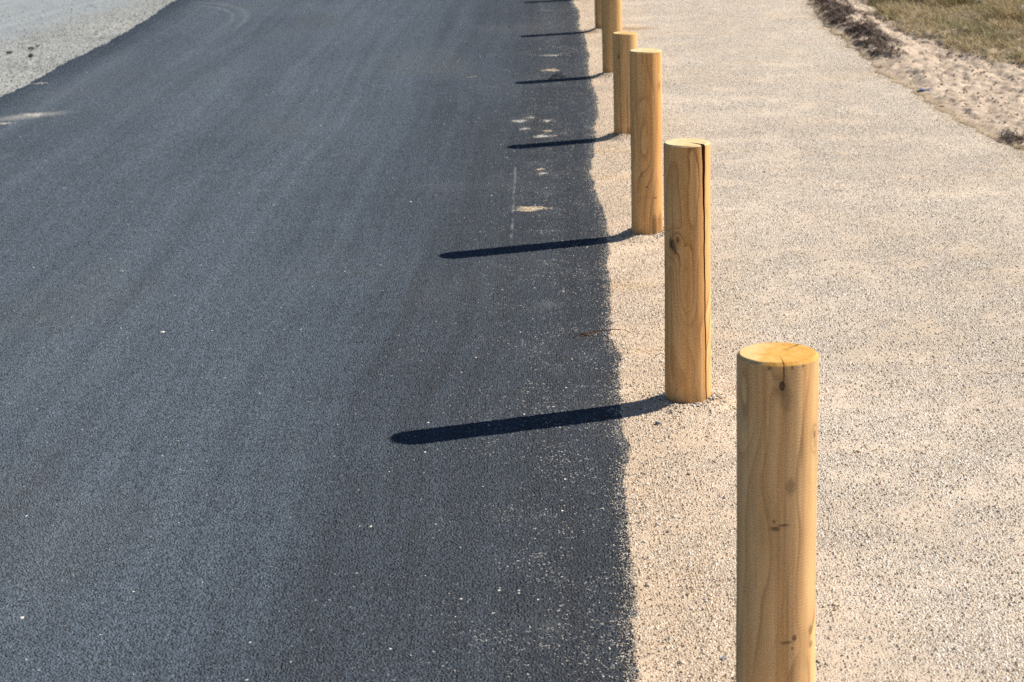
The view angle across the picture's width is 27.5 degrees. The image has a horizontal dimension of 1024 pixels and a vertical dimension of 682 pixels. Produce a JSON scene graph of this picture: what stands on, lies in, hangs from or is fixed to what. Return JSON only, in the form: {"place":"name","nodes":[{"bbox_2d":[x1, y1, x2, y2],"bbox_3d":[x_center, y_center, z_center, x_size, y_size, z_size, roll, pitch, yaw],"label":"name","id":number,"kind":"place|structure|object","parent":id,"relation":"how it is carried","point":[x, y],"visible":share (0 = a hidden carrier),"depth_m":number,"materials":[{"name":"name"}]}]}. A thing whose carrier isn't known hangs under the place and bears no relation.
{"place":"outdoors","nodes":[
{"label":"outdoors","id":0,"kind":"place"},
{"bbox_2d":[0,0,175,96],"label":"gravel verge","id":1,"kind":"structure","parent":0,"point":[23,75],"depth_m":18.18,"materials":[{"name":"grey gravel"}]},
{"bbox_2d":[0,0,649,681],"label":"road","id":2,"kind":"structure","parent":0,"point":[270,438],"depth_m":7.48,"materials":[{"name":"grey asphalt"}]},
{"bbox_2d":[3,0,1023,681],"bbox_3d":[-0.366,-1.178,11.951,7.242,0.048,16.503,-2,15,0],"label":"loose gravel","id":3,"kind":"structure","parent":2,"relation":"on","point":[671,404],"depth_m":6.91,"materials":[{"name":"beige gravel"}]},
{"bbox_2d":[513,206,550,210],"bbox_3d":[0.098,-0.628,9.940,0.239,0.005,0.162,1,15,10],"label":"sand patch","id":4,"kind":"object","parent":2,"relation":"on","point":[528,208],"visible":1,"depth_m":9.94,"materials":[{"name":"beige sand"}]},
{"bbox_2d":[534,135,556,137],"bbox_3d":[0.174,-1.167,11.937,0.163,0.005,0.144,6,17,26],"label":"sand patch","id":5,"kind":"object","parent":2,"relation":"on","point":[544,135],"visible":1,"depth_m":11.96,"materials":[{"name":"beige sand"}]},
{"bbox_2d":[572,329,629,339],"bbox_3d":[0.321,-0.026,7.638,0.223,0.021,0.081,-2,15,0],"label":"twig","id":6,"kind":"object","parent":2,"relation":"on","point":[581,334],"visible":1,"depth_m":7.66,"materials":[{"name":"wood"}]},
{"bbox_2d":[549,73,565,79],"bbox_3d":[0.306,-1.798,14.183,0.123,0.040,0.075,-2,15,0],"label":"twig","id":7,"kind":"object","parent":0,"point":[555,75],"visible":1,"depth_m":14.16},
{"bbox_2d":[572,0,1023,681],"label":"path","id":8,"kind":"structure","parent":0,"point":[922,618],"depth_m":7.51,"materials":[{"name":"beige gravel"}]},
{"bbox_2d":[594,0,601,28],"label":"wooden post","id":9,"kind":"object","parent":8,"relation":"on","point":[598,18],"visible":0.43,"depth_m":16.70,"materials":[{"name":"brown wood"}]},
{"bbox_2d":[601,0,621,72],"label":"wooden post","id":10,"kind":"object","parent":8,"relation":"on","point":[611,11],"visible":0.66,"depth_m":14.11,"materials":[{"name":"brown wood"}]},
{"bbox_2d":[612,31,636,135],"bbox_3d":[0.640,-1.318,11.770,0.139,0.833,0.139,-2,15,0],"label":"wooden post","id":11,"kind":"object","parent":8,"relation":"on","point":[624,43],"visible":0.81,"depth_m":11.67,"materials":[{"name":"brown wood"}]},
{"bbox_2d":[629,48,662,234],"bbox_3d":[0.593,-0.748,9.208,0.140,1.066,0.140,-2,15,0],"label":"wooden post","id":12,"kind":"object","parent":8,"relation":"on","point":[646,135],"visible":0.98,"depth_m":9.12,"materials":[{"name":"brown wood"}]},
{"bbox_2d":[664,138,710,403],"bbox_3d":[0.566,-0.097,6.728,0.151,1.099,0.151,-2,15,0],"label":"wooden post","id":13,"kind":"object","parent":8,"relation":"on","point":[687,210],"visible":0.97,"depth_m":6.63,"materials":[{"name":"brown wood"}]},
{"bbox_2d":[736,342,818,681],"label":"wooden post","id":14,"kind":"object","parent":8,"relation":"on","point":[777,389],"visible":1,"depth_m":4.08,"materials":[{"name":"brown wood"}]},
{"bbox_2d":[807,0,1023,150],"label":"sand","id":15,"kind":"structure","parent":0,"point":[1007,87],"depth_m":13.92,"materials":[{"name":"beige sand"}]},
{"bbox_2d":[789,1,1023,158],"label":"dry grass wisps","id":16,"kind":"object","parent":15,"relation":"on","point":[898,74],"visible":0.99,"depth_m":13.66,"materials":[{"name":"plant"}]},
{"bbox_2d":[814,0,1023,143],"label":"dead roots","id":17,"kind":"object","parent":15,"relation":"on","point":[857,25],"visible":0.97,"depth_m":15.88,"materials":[{"name":"brown plant"}]},
{"bbox_2d":[866,0,1023,64],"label":"grass","id":18,"kind":"structure","parent":15,"relation":"on","point":[1009,11],"depth_m":16.09,"materials":[{"name":"plant"}]}
]}

